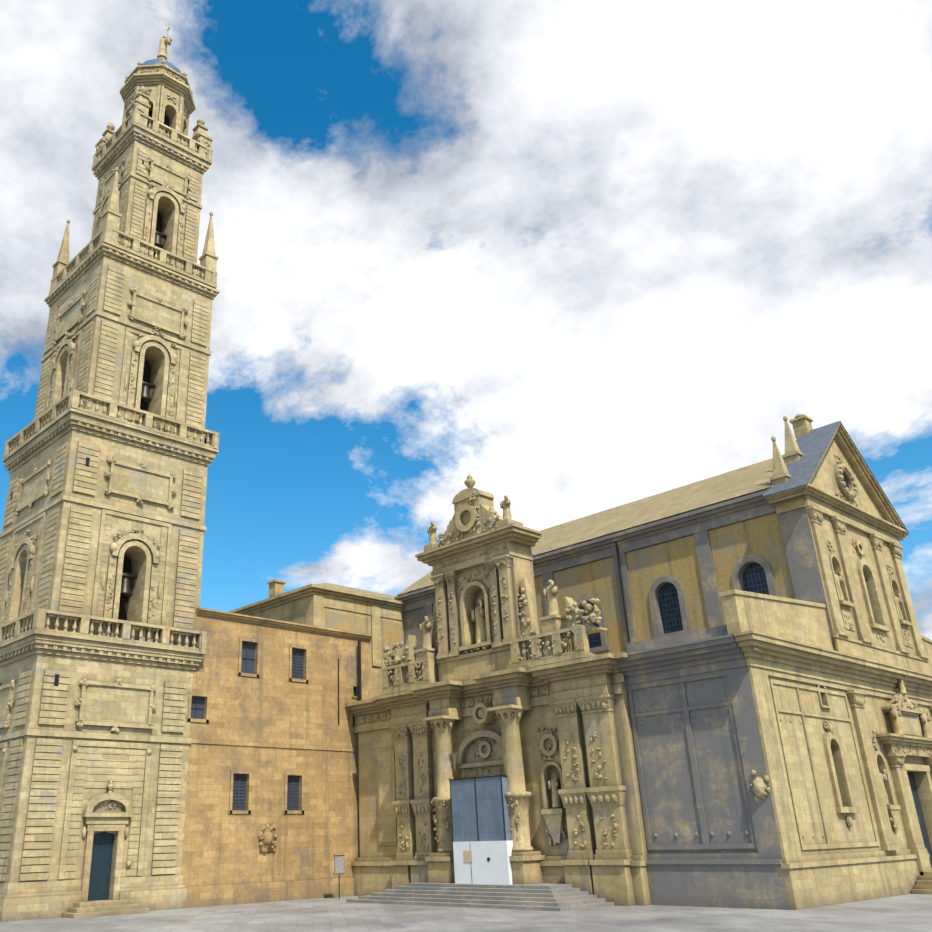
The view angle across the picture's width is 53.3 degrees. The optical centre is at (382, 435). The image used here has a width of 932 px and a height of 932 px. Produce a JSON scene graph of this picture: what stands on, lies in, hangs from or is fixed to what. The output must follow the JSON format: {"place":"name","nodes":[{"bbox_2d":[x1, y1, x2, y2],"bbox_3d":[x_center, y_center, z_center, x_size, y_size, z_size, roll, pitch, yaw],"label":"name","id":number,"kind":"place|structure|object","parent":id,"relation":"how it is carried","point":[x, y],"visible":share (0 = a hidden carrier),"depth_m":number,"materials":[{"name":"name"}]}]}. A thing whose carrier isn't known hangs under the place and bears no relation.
{"place":"outdoors","nodes":[
{"label":"outdoors","id":0,"kind":"place"},
{"bbox_2d":[0,64,219,921],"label":"bell tower","id":1,"kind":"structure","parent":0,"point":[54,794],"depth_m":48.54,"materials":[{"name":"stone"}]},
{"bbox_2d":[10,111,168,685],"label":"bell tower openings","id":2,"kind":"object","parent":1,"relation":"on","point":[123,608],"visible":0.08,"depth_m":52.61,"materials":[{"name":"black"}]},
{"bbox_2d":[87,832,113,900],"bbox_3d":[-13.057,19.807,42.497,1.240,2.950,0.060,19,-31,-38],"label":"tower door","id":3,"kind":"structure","parent":1,"relation":"attached to","point":[100,868],"depth_m":42.51,"materials":[{"name":"blue wood"}]},
{"bbox_2d":[2,25,209,866],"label":"tower ornaments","id":4,"kind":"object","parent":1,"relation":"on","point":[165,41],"visible":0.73,"depth_m":52.39},
{"bbox_2d":[120,231,166,596],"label":"bells","id":5,"kind":"object","parent":1,"relation":"on","point":[125,582],"visible":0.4,"depth_m":53.24,"materials":[{"name":"brown metal"}]},
{"bbox_2d":[142,59,181,73],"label":"dome","id":6,"kind":"structure","parent":1,"relation":"attached to","point":[159,61],"depth_m":65.03,"materials":[{"name":"grey metal"}]},
{"bbox_2d":[181,608,372,907],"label":"link wall","id":7,"kind":"structure","parent":0,"point":[270,726],"depth_m":50.14,"materials":[{"name":"beige stone"}]},
{"bbox_2d":[259,824,277,852],"bbox_3d":[-5.931,21.145,48.328,1.199,1.399,0.300,19,-31,-38],"label":"link wall emblem","id":8,"kind":"object","parent":7,"relation":"attached to","point":[267,837],"visible":1,"depth_m":48.25,"materials":[{"name":"beige stone"}]},
{"bbox_2d":[186,637,357,813],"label":"window frames","id":9,"kind":"structure","parent":7,"relation":"attached to","point":[232,772],"depth_m":50.29,"materials":[{"name":"beige stone"}]},
{"bbox_2d":[191,642,355,809],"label":"windows","id":10,"kind":"structure","parent":7,"relation":"attached to","point":[197,712],"depth_m":50.62,"materials":[{"name":"blue glass"}]},
{"bbox_2d":[334,856,343,873],"bbox_3d":[-2.288,22.834,49.007,0.600,0.850,0.100,19,-31,-38],"label":"info sign","id":11,"kind":"object","parent":7,"relation":"attached to","point":[338,864],"visible":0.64,"depth_m":48.95,"materials":[{"name":"white metal"}]},
{"bbox_2d":[0,894,931,931],"bbox_3d":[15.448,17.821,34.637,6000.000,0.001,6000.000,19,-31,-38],"label":"ground","id":12,"kind":"structure","parent":0,"point":[908,913],"depth_m":33.92,"materials":[{"name":"grey stone"}]},
{"bbox_2d":[228,579,404,697],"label":"cathedral volumes","id":13,"kind":"structure","parent":12,"relation":"on","point":[314,603],"depth_m":65.34,"materials":[{"name":"stone"}]},
{"bbox_2d":[278,611,400,658],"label":"wall panels","id":14,"kind":"object","parent":13,"relation":"on","point":[391,631],"visible":0.33,"depth_m":64.98,"materials":[{"name":"yellow paint"}]},
{"bbox_2d":[316,454,784,599],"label":"roofs","id":15,"kind":"structure","parent":13,"relation":"on","point":[735,484],"depth_m":57.62,"materials":[{"name":"tile"}]},
{"bbox_2d":[333,641,361,898],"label":"pipes","id":16,"kind":"object","parent":12,"relation":"on","point":[359,674],"visible":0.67,"depth_m":55.32,"materials":[{"name":"grey metal"}]},
{"bbox_2d":[346,882,613,910],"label":"portal steps","id":17,"kind":"structure","parent":12,"relation":"on","point":[552,897],"depth_m":40.52,"materials":[{"name":"stone"}]},
{"bbox_2d":[449,774,506,875],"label":"scaffold tubes","id":18,"kind":"object","parent":17,"relation":"on","point":[474,777],"visible":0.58,"depth_m":44.13,"materials":[{"name":"grey metal"}]},
{"bbox_2d":[451,776,510,841],"bbox_3d":[5.060,18.120,44.630,1.400,2.800,3.350,19,-31,-38],"label":"scaffold net","id":19,"kind":"object","parent":18,"relation":"attached to","point":[489,810],"visible":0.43,"depth_m":44.05,"materials":[{"name":"blue fabric"}]},
{"bbox_2d":[453,840,512,884],"bbox_3d":[5.139,20.206,43.639,1.450,1.820,3.420,19,-31,-38],"label":"hoarding","id":20,"kind":"object","parent":17,"relation":"on","point":[496,869],"visible":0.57,"depth_m":43.03,"materials":[{"name":"white wood"}]},
{"bbox_2d":[463,851,472,861],"bbox_3d":[4.075,20.022,43.804,0.020,0.500,0.550,19,-31,-38],"label":"notice","id":21,"kind":"object","parent":20,"relation":"attached to","point":[467,855],"visible":1,"depth_m":43.79,"materials":[{"name":"beige paper"}]},
{"bbox_2d":[345,488,650,905],"bbox_3d":[4.724,12.835,48.504,3.080,20.810,19.500,19,-31,-38],"label":"portal","id":22,"kind":"object","parent":12,"relation":"on","point":[498,673],"visible":0.88,"depth_m":47.09,"materials":[{"name":"stone"}]},
{"bbox_2d":[391,474,600,852],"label":"columns and statues","id":23,"kind":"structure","parent":22,"relation":"attached to","point":[513,766],"depth_m":45.42,"materials":[{"name":"beige stone"}]},
{"bbox_2d":[360,491,770,850],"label":"sculptural ornaments","id":24,"kind":"object","parent":22,"relation":"attached to","point":[482,715],"visible":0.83,"depth_m":46.85},
{"bbox_2d":[628,676,757,853],"bbox_3d":[7.243,17.078,45.183,0.500,10.250,24.680,19,-31,-38],"label":"cathedral skin","id":25,"kind":"object","parent":12,"relation":"on","point":[671,802],"depth_m":39.05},
{"bbox_2d":[719,413,931,909],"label":"facade","id":26,"kind":"structure","parent":12,"relation":"on","point":[790,638],"depth_m":43.29,"materials":[{"name":"stone"}]},
{"bbox_2d":[778,507,836,650],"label":"wall","id":27,"kind":"structure","parent":26,"relation":"attached to","point":[802,558],"depth_m":47.06,"materials":[{"name":"stone"}]},
{"bbox_2d":[763,421,908,533],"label":"gable roof","id":28,"kind":"structure","parent":26,"relation":"attached to","point":[813,444],"depth_m":50.64,"materials":[{"name":"stone"}]},
{"bbox_2d":[842,474,848,487],"bbox_3d":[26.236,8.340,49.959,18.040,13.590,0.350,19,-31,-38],"label":"round window","id":29,"kind":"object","parent":26,"relation":"attached to","point":[846,482],"visible":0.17,"depth_m":52.59,"materials":[{"name":"black glass"}]},
{"bbox_2d":[813,452,931,828],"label":"carving","id":30,"kind":"object","parent":26,"relation":"attached to","point":[850,492],"visible":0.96,"depth_m":50.37,"materials":[{"name":"stone"}]},
{"bbox_2d":[834,571,931,804],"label":"statues","id":31,"kind":"object","parent":26,"relation":"attached to","point":[895,715],"visible":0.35,"depth_m":47.28,"materials":[{"name":"stone"}]},
{"bbox_2d":[768,676,931,855],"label":"wall","id":32,"kind":"structure","parent":12,"relation":"on","point":[839,830],"depth_m":40.32,"materials":[{"name":"stone"}]},
{"bbox_2d":[907,772,931,867],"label":"door","id":33,"kind":"structure","parent":32,"relation":"attached to","point":[926,841],"depth_m":46.13,"materials":[{"name":"blue wood"}]},
{"bbox_3d":[18.466,20.906,54.531,29.700,10.250,24.700,19,-31,-38],"label":"cathedral","id":34,"kind":"object","parent":12,"relation":"on","visible":0},
{"bbox_2d":[394,489,775,652],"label":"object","id":35,"kind":"object","parent":34,"relation":"on","point":[699,523],"visible":0.44,"depth_m":53.18,"materials":[{"name":"grey stone"}]},
{"bbox_2d":[615,541,629,642],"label":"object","id":36,"kind":"object","parent":35,"relation":"attached to","point":[622,591],"visible":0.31,"depth_m":54.43,"materials":[{"name":"grey metal"}]},
{"bbox_2d":[583,563,768,647],"bbox_3d":[12.770,11.590,56.186,0.040,3.000,23.150,19,-31,-38],"label":"clerestory glass","id":37,"kind":"object","parent":35,"relation":"attached to","point":[754,579],"visible":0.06,"depth_m":52.23,"materials":[{"name":"blue glass"}]},
{"bbox_2d":[576,555,776,652],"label":"window surrounds","id":38,"kind":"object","parent":35,"relation":"attached to","point":[738,566],"depth_m":51.86,"materials":[{"name":"stone"}]},
{"bbox_2d":[778,510,915,655],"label":"wall","id":39,"kind":"structure","parent":34,"relation":"on","point":[851,533],"depth_m":49.83,"materials":[{"name":"stone"}]},
{"bbox_2d":[0,0,931,639],"label":"sky","id":40,"kind":"structure","parent":0,"point":[573,259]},
{"bbox_2d":[403,512,775,681],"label":"clerestory skin","id":41,"kind":"object","parent":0,"point":[413,620],"visible":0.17,"depth_m":66.64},
{"bbox_2d":[433,513,794,653],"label":"upper nave wall","id":42,"kind":"structure","parent":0,"point":[731,546],"depth_m":52.71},
{"bbox_2d":[616,634,789,909],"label":"wall","id":43,"kind":"structure","parent":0,"point":[741,880],"depth_m":37.89,"materials":[{"name":"grey stone"}]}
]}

